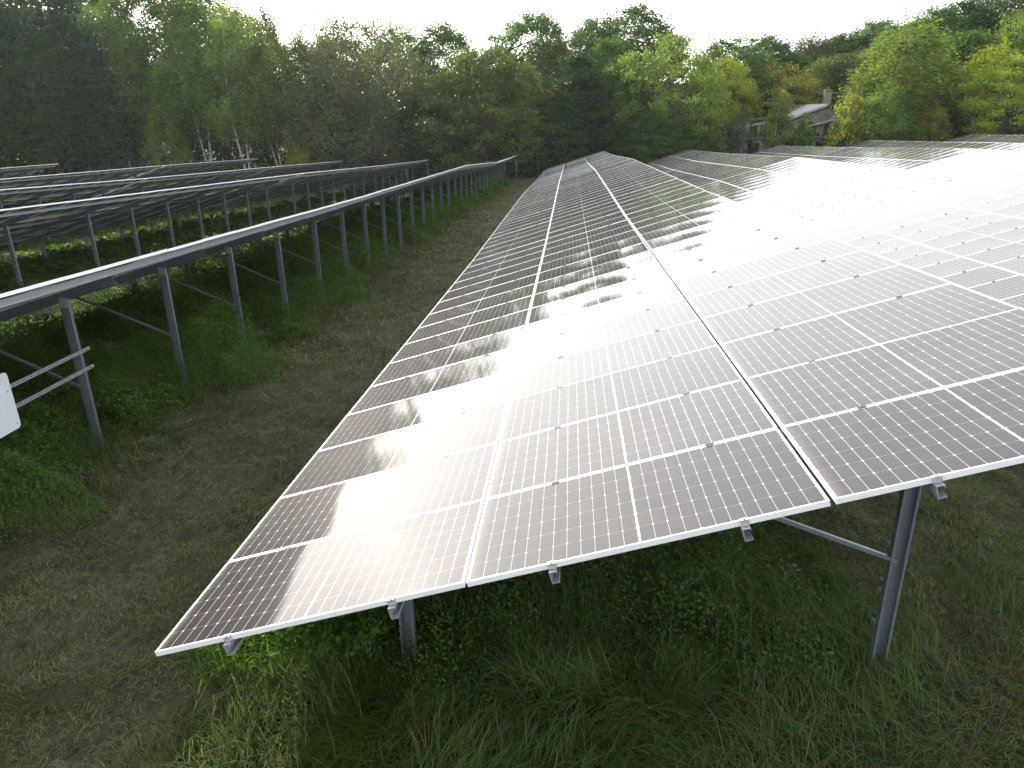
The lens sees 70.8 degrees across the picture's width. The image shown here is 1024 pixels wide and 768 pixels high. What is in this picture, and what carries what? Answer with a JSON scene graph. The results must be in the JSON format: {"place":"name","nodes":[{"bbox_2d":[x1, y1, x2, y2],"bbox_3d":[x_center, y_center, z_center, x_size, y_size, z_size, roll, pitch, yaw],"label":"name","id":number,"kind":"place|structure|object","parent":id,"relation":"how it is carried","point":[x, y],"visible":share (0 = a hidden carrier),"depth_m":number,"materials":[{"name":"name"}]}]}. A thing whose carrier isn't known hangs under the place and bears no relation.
{"place":"outdoors","nodes":[
{"label":"outdoors","id":0,"kind":"place"},
{"bbox_2d":[0,24,1023,767],"bbox_3d":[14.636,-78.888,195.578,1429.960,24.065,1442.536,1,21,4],"label":"ground","id":1,"kind":"structure","parent":0,"point":[132,562],"depth_m":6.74,"materials":[{"name":"green plant"}]},
{"bbox_2d":[0,0,55,157],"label":"broadleaf tree","id":2,"kind":"object","parent":1,"relation":"on","point":[3,152],"visible":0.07,"depth_m":79.86,"materials":[{"name":"green plant"}]},
{"bbox_2d":[0,163,58,178],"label":"solar table","id":3,"kind":"object","parent":1,"relation":"on","point":[15,172],"visible":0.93,"depth_m":55.20,"materials":[{"name":"black glass"}]},
{"bbox_2d":[0,0,78,175],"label":"broadleaf tree","id":4,"kind":"object","parent":1,"relation":"on","point":[31,30],"visible":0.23,"depth_m":77.47,"materials":[{"name":"green plant"}]},
{"bbox_2d":[0,346,93,437],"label":"equipment cabinet","id":5,"kind":"object","parent":1,"relation":"on","point":[9,420],"visible":1,"depth_m":8.18,"materials":[{"name":"grey plastic"}]},
{"bbox_2d":[0,198,96,287],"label":"solar table","id":6,"kind":"object","parent":1,"relation":"on","point":[13,218],"visible":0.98,"depth_m":19.92,"materials":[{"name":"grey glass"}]},
{"bbox_2d":[0,36,110,173],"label":"understorey tree","id":7,"kind":"object","parent":1,"relation":"on","point":[35,120],"visible":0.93,"depth_m":76.61,"materials":[{"name":"green plant"}]},
{"bbox_2d":[0,178,147,239],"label":"solar table","id":8,"kind":"object","parent":1,"relation":"on","point":[21,197],"visible":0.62,"depth_m":34.57,"materials":[{"name":"black glass"}]},
{"bbox_2d":[0,165,165,188],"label":"solar table","id":9,"kind":"object","parent":1,"relation":"on","point":[72,178],"visible":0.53,"depth_m":47.97,"materials":[{"name":"black glass"}]},
{"bbox_2d":[24,0,149,172],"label":"conifer tree","id":10,"kind":"object","parent":1,"relation":"on","point":[57,17],"visible":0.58,"depth_m":79.88,"materials":[{"name":"green plant"}]},
{"bbox_2d":[66,0,166,167],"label":"broadleaf tree","id":11,"kind":"object","parent":1,"relation":"on","point":[103,20],"visible":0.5,"depth_m":83.42,"materials":[{"name":"green plant"}]},
{"bbox_2d":[0,173,303,277],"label":"solar table","id":12,"kind":"object","parent":1,"relation":"on","point":[101,213],"visible":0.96,"depth_m":27.56,"materials":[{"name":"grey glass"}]},
{"bbox_2d":[105,0,216,162],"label":"broadleaf tree","id":13,"kind":"object","parent":1,"relation":"on","point":[153,39],"visible":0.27,"depth_m":84.08,"materials":[{"name":"green plant"}]},
{"bbox_2d":[136,94,196,166],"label":"bush","id":14,"kind":"object","parent":1,"relation":"on","point":[181,155],"visible":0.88,"depth_m":81.00,"materials":[{"name":"green plant"}]},
{"bbox_2d":[0,186,338,253],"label":"undergrowth","id":15,"kind":"object","parent":1,"relation":"on","point":[125,225],"visible":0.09,"depth_m":38.48,"materials":[{"name":"green plant"}]},
{"bbox_2d":[0,200,348,449],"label":"solar table","id":16,"kind":"object","parent":1,"relation":"on","point":[62,292],"visible":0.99,"depth_m":10.66,"materials":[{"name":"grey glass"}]},
{"bbox_2d":[91,166,274,221],"bbox_3d":[-22.120,-12.794,48.387,6.053,3.388,17.832,1,21,4],"label":"solar table","id":17,"kind":"object","parent":1,"relation":"on","point":[166,182],"visible":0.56,"depth_m":45.30,"materials":[{"name":"black glass"}]},
{"bbox_2d":[126,159,256,179],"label":"solar table","id":18,"kind":"object","parent":1,"relation":"on","point":[185,169],"visible":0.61,"depth_m":63.61,"materials":[{"name":"black glass"}]},
{"bbox_2d":[144,0,243,161],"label":"birch tree","id":19,"kind":"object","parent":1,"relation":"on","point":[184,91],"visible":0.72,"depth_m":78.90,"materials":[{"name":"green plant"}]},
{"bbox_2d":[0,181,408,293],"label":"undergrowth","id":20,"kind":"object","parent":1,"relation":"on","point":[277,209],"visible":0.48,"depth_m":29.75,"materials":[{"name":"green plant"}]},
{"bbox_2d":[0,194,424,727],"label":"weed strip","id":21,"kind":"object","parent":1,"relation":"on","point":[213,659],"visible":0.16,"depth_m":15.16,"materials":[{"name":"green plant"}]},
{"bbox_2d":[160,0,270,160],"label":"broadleaf tree","id":22,"kind":"object","parent":1,"relation":"on","point":[215,9],"visible":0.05,"depth_m":96.54,"materials":[{"name":"green plant"}]},
{"bbox_2d":[189,0,278,168],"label":"birch tree","id":23,"kind":"object","parent":1,"relation":"on","point":[219,42],"visible":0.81,"depth_m":78.09,"materials":[{"name":"green plant"}]},
{"bbox_2d":[217,12,296,164],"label":"broadleaf tree","id":24,"kind":"object","parent":1,"relation":"on","point":[249,17],"visible":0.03,"depth_m":98.08,"materials":[{"name":"green plant"}]},
{"bbox_2d":[0,171,515,546],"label":"undergrowth","id":25,"kind":"object","parent":1,"relation":"on","point":[41,408],"visible":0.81,"depth_m":12.90,"materials":[{"name":"green plant"}]},
{"bbox_2d":[0,181,515,543],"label":"grass tufts","id":26,"kind":"object","parent":1,"relation":"on","point":[174,425],"visible":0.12,"depth_m":14.36,"materials":[{"name":"green plant"}]},
{"bbox_2d":[228,1,310,165],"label":"birch tree","id":27,"kind":"object","parent":1,"relation":"on","point":[258,51],"visible":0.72,"depth_m":77.97,"materials":[{"name":"green plant"}]},
{"bbox_2d":[236,161,341,180],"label":"solar table","id":28,"kind":"object","parent":1,"relation":"on","point":[288,169],"visible":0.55,"depth_m":62.18,"materials":[{"name":"black glass"}]},
{"bbox_2d":[208,165,384,217],"bbox_3d":[-13.382,-12.708,47.501,6.053,3.568,17.840,1,21,4],"label":"solar table","id":29,"kind":"object","parent":1,"relation":"on","point":[308,182],"visible":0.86,"depth_m":44.50,"materials":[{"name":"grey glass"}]},
{"bbox_2d":[280,96,329,171],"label":"bush","id":30,"kind":"object","parent":1,"relation":"on","point":[294,158],"visible":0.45,"depth_m":79.74,"materials":[{"name":"green plant"}]},
{"bbox_2d":[272,20,343,162],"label":"broadleaf tree","id":31,"kind":"object","parent":1,"relation":"on","point":[298,47],"visible":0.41,"depth_m":79.37,"materials":[{"name":"green plant"}]},
{"bbox_2d":[263,614,371,676],"bbox_3d":[-1.457,1.996,5.513,0.733,0.644,0.746,1,21,4],"label":"bramble bush","id":32,"kind":"object","parent":1,"relation":"on","point":[319,638],"visible":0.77,"depth_m":5.39,"materials":[{"name":"green plant"}]},
{"bbox_2d":[273,41,370,170],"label":"willow tree","id":33,"kind":"object","parent":1,"relation":"on","point":[345,106],"visible":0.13,"depth_m":81.59,"materials":[{"name":"green plant"}]},
{"bbox_2d":[140,588,506,767],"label":"grass edge","id":34,"kind":"object","parent":1,"relation":"on","point":[338,738],"depth_m":5.06,"materials":[{"name":"green plant"}]},
{"bbox_2d":[184,165,465,299],"bbox_3d":[-6.148,-6.504,27.983,6.053,3.481,20.950,1,21,4],"label":"solar table","id":35,"kind":"object","parent":1,"relation":"on","point":[361,200],"visible":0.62,"depth_m":23.10,"materials":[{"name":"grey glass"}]},
{"bbox_2d":[260,3,449,182],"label":"willow tree","id":36,"kind":"object","parent":1,"relation":"on","point":[378,88],"visible":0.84,"depth_m":77.49,"materials":[{"name":"green plant"}]},
{"bbox_2d":[327,605,398,657],"bbox_3d":[-1.138,1.990,5.705,0.680,0.548,0.718,-15,24,-32],"label":"bramble bush","id":37,"kind":"object","parent":1,"relation":"on","point":[372,629],"visible":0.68,"depth_m":5.60,"materials":[{"name":"green plant"}]},
{"bbox_2d":[319,160,426,196],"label":"solar table","id":38,"kind":"object","parent":1,"relation":"on","point":[382,171],"visible":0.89,"depth_m":61.53,"materials":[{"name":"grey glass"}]},
{"bbox_2d":[355,20,456,157],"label":"broadleaf tree","id":39,"kind":"object","parent":1,"relation":"on","point":[407,37],"visible":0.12,"depth_m":92.97,"materials":[{"name":"green plant"}]},
{"bbox_2d":[385,90,469,179],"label":"broadleaf tree","id":40,"kind":"object","parent":1,"relation":"on","point":[412,139],"visible":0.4,"depth_m":81.33,"materials":[{"name":"green plant"}]},
{"bbox_2d":[396,18,487,147],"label":"broadleaf tree","id":41,"kind":"object","parent":1,"relation":"on","point":[446,36],"visible":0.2,"depth_m":89.95,"materials":[{"name":"green plant"}]},
{"bbox_2d":[384,161,499,209],"bbox_3d":[-4.631,-12.806,46.780,6.054,3.824,18.887,1,21,4],"label":"solar table","id":42,"kind":"object","parent":1,"relation":"on","point":[464,171],"visible":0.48,"depth_m":45.31,"materials":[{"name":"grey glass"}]},
{"bbox_2d":[406,42,579,178],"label":"hornbeam tree","id":43,"kind":"object","parent":1,"relation":"on","point":[518,85],"visible":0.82,"depth_m":76.34,"materials":[{"name":"green plant"}]},
{"bbox_2d":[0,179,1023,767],"bbox_3d":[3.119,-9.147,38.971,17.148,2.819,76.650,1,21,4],"label":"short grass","id":44,"kind":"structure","parent":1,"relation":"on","point":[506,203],"depth_m":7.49,"materials":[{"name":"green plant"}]},
{"bbox_2d":[0,0,1023,178],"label":"woodland","id":45,"kind":"object","parent":1,"relation":"on","point":[6,161],"visible":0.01,"depth_m":90.24,"materials":[{"name":"green plant"}]},
{"bbox_2d":[484,6,573,137],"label":"broadleaf tree","id":46,"kind":"object","parent":1,"relation":"on","point":[545,22],"visible":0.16,"depth_m":90.63,"materials":[{"name":"green plant"}]},
{"bbox_2d":[507,23,582,122],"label":"birch tree","id":47,"kind":"object","parent":1,"relation":"on","point":[544,59],"visible":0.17,"depth_m":88.21,"materials":[{"name":"green plant"}]},
{"bbox_2d":[229,368,880,717],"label":"undergrowth","id":48,"kind":"object","parent":1,"relation":"on","point":[685,582],"visible":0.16,"depth_m":5.90,"materials":[{"name":"green plant"}]},
{"bbox_2d":[517,99,601,176],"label":"understorey tree","id":49,"kind":"object","parent":1,"relation":"on","point":[561,144],"visible":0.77,"depth_m":77.18,"materials":[{"name":"green plant"}]},
{"bbox_2d":[519,38,620,170],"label":"ivy clad tree","id":50,"kind":"object","parent":1,"relation":"on","point":[579,62],"visible":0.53,"depth_m":78.03,"materials":[{"name":"green plant"}]},
{"bbox_2d":[538,151,612,178],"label":"solar table","id":51,"kind":"object","parent":1,"relation":"on","point":[575,163],"visible":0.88,"depth_m":64.21,"materials":[{"name":"black glass"}]},
{"bbox_2d":[524,155,630,192],"bbox_3d":[4.361,-13.917,49.036,6.053,3.607,17.840,1,21,4],"label":"solar table","id":52,"kind":"object","parent":1,"relation":"on","point":[576,171],"visible":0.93,"depth_m":46.77,"materials":[{"name":"black glass"}]},
{"bbox_2d":[146,425,1023,767],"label":"tall grass","id":53,"kind":"structure","parent":1,"relation":"on","point":[520,749],"depth_m":5.30,"materials":[{"name":"green plant"}]},
{"bbox_2d":[473,159,704,260],"bbox_3d":[2.809,-7.359,29.817,6.054,3.425,23.030,1,21,4],"label":"solar table","id":54,"kind":"object","parent":1,"relation":"on","point":[568,205],"visible":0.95,"depth_m":24.14,"materials":[{"name":"black glass"}]},
{"bbox_2d":[155,191,1023,668],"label":"solar table","id":55,"kind":"object","parent":1,"relation":"on","point":[553,405],"visible":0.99,"depth_m":5.68,"materials":[{"name":"black glass"}]},
{"bbox_2d":[564,14,647,98],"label":"broadleaf tree","id":56,"kind":"object","parent":1,"relation":"on","point":[586,28],"visible":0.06,"depth_m":93.81,"materials":[{"name":"green plant"}]},
{"bbox_2d":[573,34,646,146],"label":"broadleaf tree","id":57,"kind":"object","parent":1,"relation":"on","point":[605,48],"visible":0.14,"depth_m":85.86,"materials":[{"name":"green plant"}]},
{"bbox_2d":[581,63,650,155],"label":"understorey tree","id":58,"kind":"object","parent":1,"relation":"on","point":[606,139],"visible":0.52,"depth_m":78.24,"materials":[{"name":"green plant"}]},
{"bbox_2d":[601,117,669,161],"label":"understorey tree","id":59,"kind":"object","parent":1,"relation":"on","point":[618,147],"visible":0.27,"depth_m":76.60,"materials":[{"name":"green plant"}]},
{"bbox_2d":[576,2,702,117],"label":"oak tree","id":60,"kind":"object","parent":1,"relation":"on","point":[639,32],"visible":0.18,"depth_m":91.22,"materials":[{"name":"green plant"}]},
{"bbox_2d":[276,499,1023,767],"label":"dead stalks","id":61,"kind":"object","parent":1,"relation":"on","point":[808,745],"visible":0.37,"depth_m":4.93,"materials":[{"name":"brown plant"}]},
{"bbox_2d":[617,107,712,163],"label":"understorey tree","id":62,"kind":"object","parent":1,"relation":"on","point":[677,122],"visible":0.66,"depth_m":74.55,"materials":[{"name":"green plant"}]},
{"bbox_2d":[598,29,735,157],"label":"ash tree","id":63,"kind":"object","parent":1,"relation":"on","point":[704,82],"visible":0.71,"depth_m":76.20,"materials":[{"name":"green plant"}]},
{"bbox_2d":[644,150,724,171],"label":"solar table","id":64,"kind":"object","parent":1,"relation":"on","point":[675,161],"visible":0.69,"depth_m":64.30,"materials":[{"name":"black glass"}]},
{"bbox_2d":[681,116,731,152],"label":"bush","id":65,"kind":"object","parent":1,"relation":"on","point":[706,140],"visible":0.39,"depth_m":76.82,"materials":[{"name":"green plant"}]},
{"bbox_2d":[664,153,794,186],"bbox_3d":[13.142,-13.974,48.699,6.053,3.539,18.880,1,21,4],"label":"solar table","id":66,"kind":"object","parent":1,"relation":"on","point":[712,169],"visible":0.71,"depth_m":45.79,"materials":[{"name":"black glass"}]},
{"bbox_2d":[692,54,768,135],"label":"ash tree","id":67,"kind":"object","parent":1,"relation":"on","point":[746,85],"visible":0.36,"depth_m":89.00,"materials":[{"name":"green plant"}]},
{"bbox_2d":[724,105,759,154],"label":"bush","id":68,"kind":"object","parent":1,"relation":"on","point":[740,129],"visible":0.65,"depth_m":79.19,"materials":[{"name":"green plant"}]},
{"bbox_2d":[682,34,803,128],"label":"broadleaf tree","id":69,"kind":"object","parent":1,"relation":"on","point":[756,64],"visible":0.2,"depth_m":94.75,"materials":[{"name":"green plant"}]},
{"bbox_2d":[723,82,777,134],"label":"broadleaf tree","id":70,"kind":"object","parent":1,"relation":"on","point":[766,108],"visible":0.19,"depth_m":91.25,"materials":[{"name":"green plant"}]},
{"bbox_2d":[714,32,803,102],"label":"broadleaf tree","id":71,"kind":"object","parent":1,"relation":"on","point":[766,41],"visible":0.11,"depth_m":102.75,"materials":[{"name":"green plant"}]},
{"bbox_2d":[757,84,797,149],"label":"birch sapling","id":72,"kind":"object","parent":1,"relation":"on","point":[777,118],"visible":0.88,"depth_m":78.49,"materials":[{"name":"green plant"}]},
{"bbox_2d":[725,61,833,132],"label":"maple tree","id":73,"kind":"object","parent":1,"relation":"on","point":[811,87],"visible":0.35,"depth_m":91.91,"materials":[{"name":"green plant"}]},
{"bbox_2d":[709,116,851,153],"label":"collapsed shed","id":74,"kind":"structure","parent":1,"relation":"on","point":[818,130],"depth_m":80.23,"materials":[{"name":"concrete"}]},
{"bbox_2d":[768,50,826,104],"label":"broadleaf tree","id":75,"kind":"object","parent":1,"relation":"on","point":[798,58],"visible":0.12,"depth_m":101.79,"materials":[{"name":"green plant"}]},
{"bbox_2d":[750,146,845,157],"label":"solar table","id":76,"kind":"object","parent":1,"relation":"on","point":[800,151],"visible":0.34,"depth_m":62.52,"materials":[{"name":"black glass"}]},
{"bbox_2d":[791,109,815,146],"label":"birch sapling","id":77,"kind":"object","parent":1,"relation":"on","point":[800,129],"visible":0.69,"depth_m":77.87,"materials":[{"name":"green plant"}]},
{"bbox_2d":[769,89,846,134],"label":"derelict hall","id":78,"kind":"structure","parent":1,"relation":"on","point":[824,111],"depth_m":84.22,"materials":[{"name":"concrete"}]},
{"bbox_2d":[792,25,838,84],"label":"tree","id":79,"kind":"object","parent":1,"relation":"on","point":[811,47],"visible":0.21,"depth_m":107.02,"materials":[{"name":"green plant"}]},
{"bbox_2d":[792,50,843,104],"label":"birch tree","id":80,"kind":"object","parent":1,"relation":"on","point":[816,69],"visible":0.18,"depth_m":95.97,"materials":[{"name":"green plant"}]},
{"bbox_2d":[806,31,871,83],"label":"broadleaf tree","id":81,"kind":"object","parent":1,"relation":"on","point":[837,39],"visible":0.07,"depth_m":107.60,"materials":[{"name":"green plant"}]},
{"bbox_2d":[698,157,983,228],"bbox_3d":[11.703,-7.885,30.867,6.053,3.265,18.864,1,21,4],"label":"solar table","id":82,"kind":"object","parent":1,"relation":"on","point":[808,193],"visible":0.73,"depth_m":27.00,"materials":[{"name":"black glass"}]},
{"bbox_2d":[810,50,880,133],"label":"broadleaf tree","id":83,"kind":"object","parent":1,"relation":"on","point":[840,64],"visible":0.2,"depth_m":95.02,"materials":[{"name":"green plant"}]},
{"bbox_2d":[817,90,877,146],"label":"bush","id":84,"kind":"object","parent":1,"relation":"on","point":[856,103],"visible":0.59,"depth_m":75.87,"materials":[{"name":"green plant"}]},
{"bbox_2d":[821,16,906,89],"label":"broadleaf tree","id":85,"kind":"object","parent":1,"relation":"on","point":[873,28],"visible":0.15,"depth_m":105.75,"materials":[{"name":"green plant"}]},
{"bbox_2d":[842,30,899,100],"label":"broadleaf tree","id":86,"kind":"object","parent":1,"relation":"on","point":[875,43],"visible":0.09,"depth_m":94.75,"materials":[{"name":"green plant"}]},
{"bbox_2d":[832,80,923,141],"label":"birch tree","id":87,"kind":"object","parent":1,"relation":"on","point":[899,125],"visible":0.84,"depth_m":74.72,"materials":[{"name":"green plant"}]},
{"bbox_2d":[810,148,975,168],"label":"solar table","id":88,"kind":"object","parent":1,"relation":"on","point":[904,158],"visible":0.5,"depth_m":43.35,"materials":[{"name":"grey glass"}]},
{"bbox_2d":[846,140,963,147],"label":"solar table","id":89,"kind":"object","parent":1,"relation":"on","point":[889,144],"visible":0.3,"depth_m":62.85,"materials":[{"name":"grey glass"}]},
{"bbox_2d":[827,2,983,140],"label":"birch tree","id":90,"kind":"object","parent":1,"relation":"on","point":[910,64],"visible":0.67,"depth_m":76.00,"materials":[{"name":"green plant"}]},
{"bbox_2d":[809,178,1023,308],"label":"solar table","id":91,"kind":"object","parent":1,"relation":"on","point":[970,235],"visible":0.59,"depth_m":17.18,"materials":[{"name":"black glass"}]},
{"bbox_2d":[882,3,971,96],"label":"broadleaf tree","id":92,"kind":"object","parent":1,"relation":"on","point":[951,15],"visible":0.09,"depth_m":85.08,"materials":[{"name":"green plant"}]},
{"bbox_2d":[907,102,955,141],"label":"bush","id":93,"kind":"object","parent":1,"relation":"on","point":[930,126],"visible":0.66,"depth_m":74.39,"materials":[{"name":"green plant"}]},
{"bbox_2d":[906,28,1020,137],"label":"broadleaf tree","id":94,"kind":"object","parent":1,"relation":"on","point":[969,38],"visible":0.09,"depth_m":80.46,"materials":[{"name":"green plant"}]},
{"bbox_2d":[924,0,1003,47],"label":"broadleaf tree","id":95,"kind":"object","parent":1,"relation":"on","point":[975,16],"visible":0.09,"depth_m":94.29,"materials":[{"name":"green plant"}]},
{"bbox_2d":[908,149,1023,181],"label":"solar table","id":96,"kind":"object","parent":1,"relation":"on","point":[996,164],"visible":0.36,"depth_m":33.66,"materials":[{"name":"white glass"}]},
{"bbox_2d":[937,30,1023,132],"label":"birch tree","id":97,"kind":"object","parent":1,"relation":"on","point":[989,59],"visible":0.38,"depth_m":76.50,"materials":[{"name":"green plant"}]},
{"bbox_2d":[945,135,1023,142],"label":"solar table","id":98,"kind":"object","parent":1,"relation":"on","point":[992,139],"visible":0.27,"depth_m":64.53,"materials":[{"name":"grey glass"}]},
{"bbox_2d":[950,143,1023,150],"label":"solar table","id":99,"kind":"object","parent":1,"relation":"on","point":[1010,146],"visible":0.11,"depth_m":49.73,"materials":[{"name":"grey glass"}]},
{"bbox_2d":[951,51,1023,134],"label":"maple tree","id":100,"kind":"object","parent":1,"relation":"on","point":[1004,100],"visible":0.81,"depth_m":71.32,"materials":[{"name":"green plant"}]},
{"bbox_2d":[952,0,1023,36],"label":"broadleaf tree","id":101,"kind":"object","parent":1,"relation":"on","point":[998,5],"visible":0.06,"depth_m":93.99,"materials":[{"name":"green plant"}]},
{"bbox_2d":[953,12,1023,134],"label":"maple tree","id":102,"kind":"object","parent":1,"relation":"on","point":[1013,46],"visible":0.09,"depth_m":79.80,"materials":[{"name":"green plant"}]},
{"bbox_2d":[971,0,1023,48],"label":"broadleaf tree","id":103,"kind":"object","parent":1,"relation":"on","point":[1020,6],"visible":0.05,"depth_m":91.14,"materials":[{"name":"green plant"}]},
{"bbox_2d":[7,0,1023,116],"label":"sky","id":104,"kind":"structure","parent":0,"point":[704,19],"materials":[{"name":"white"}]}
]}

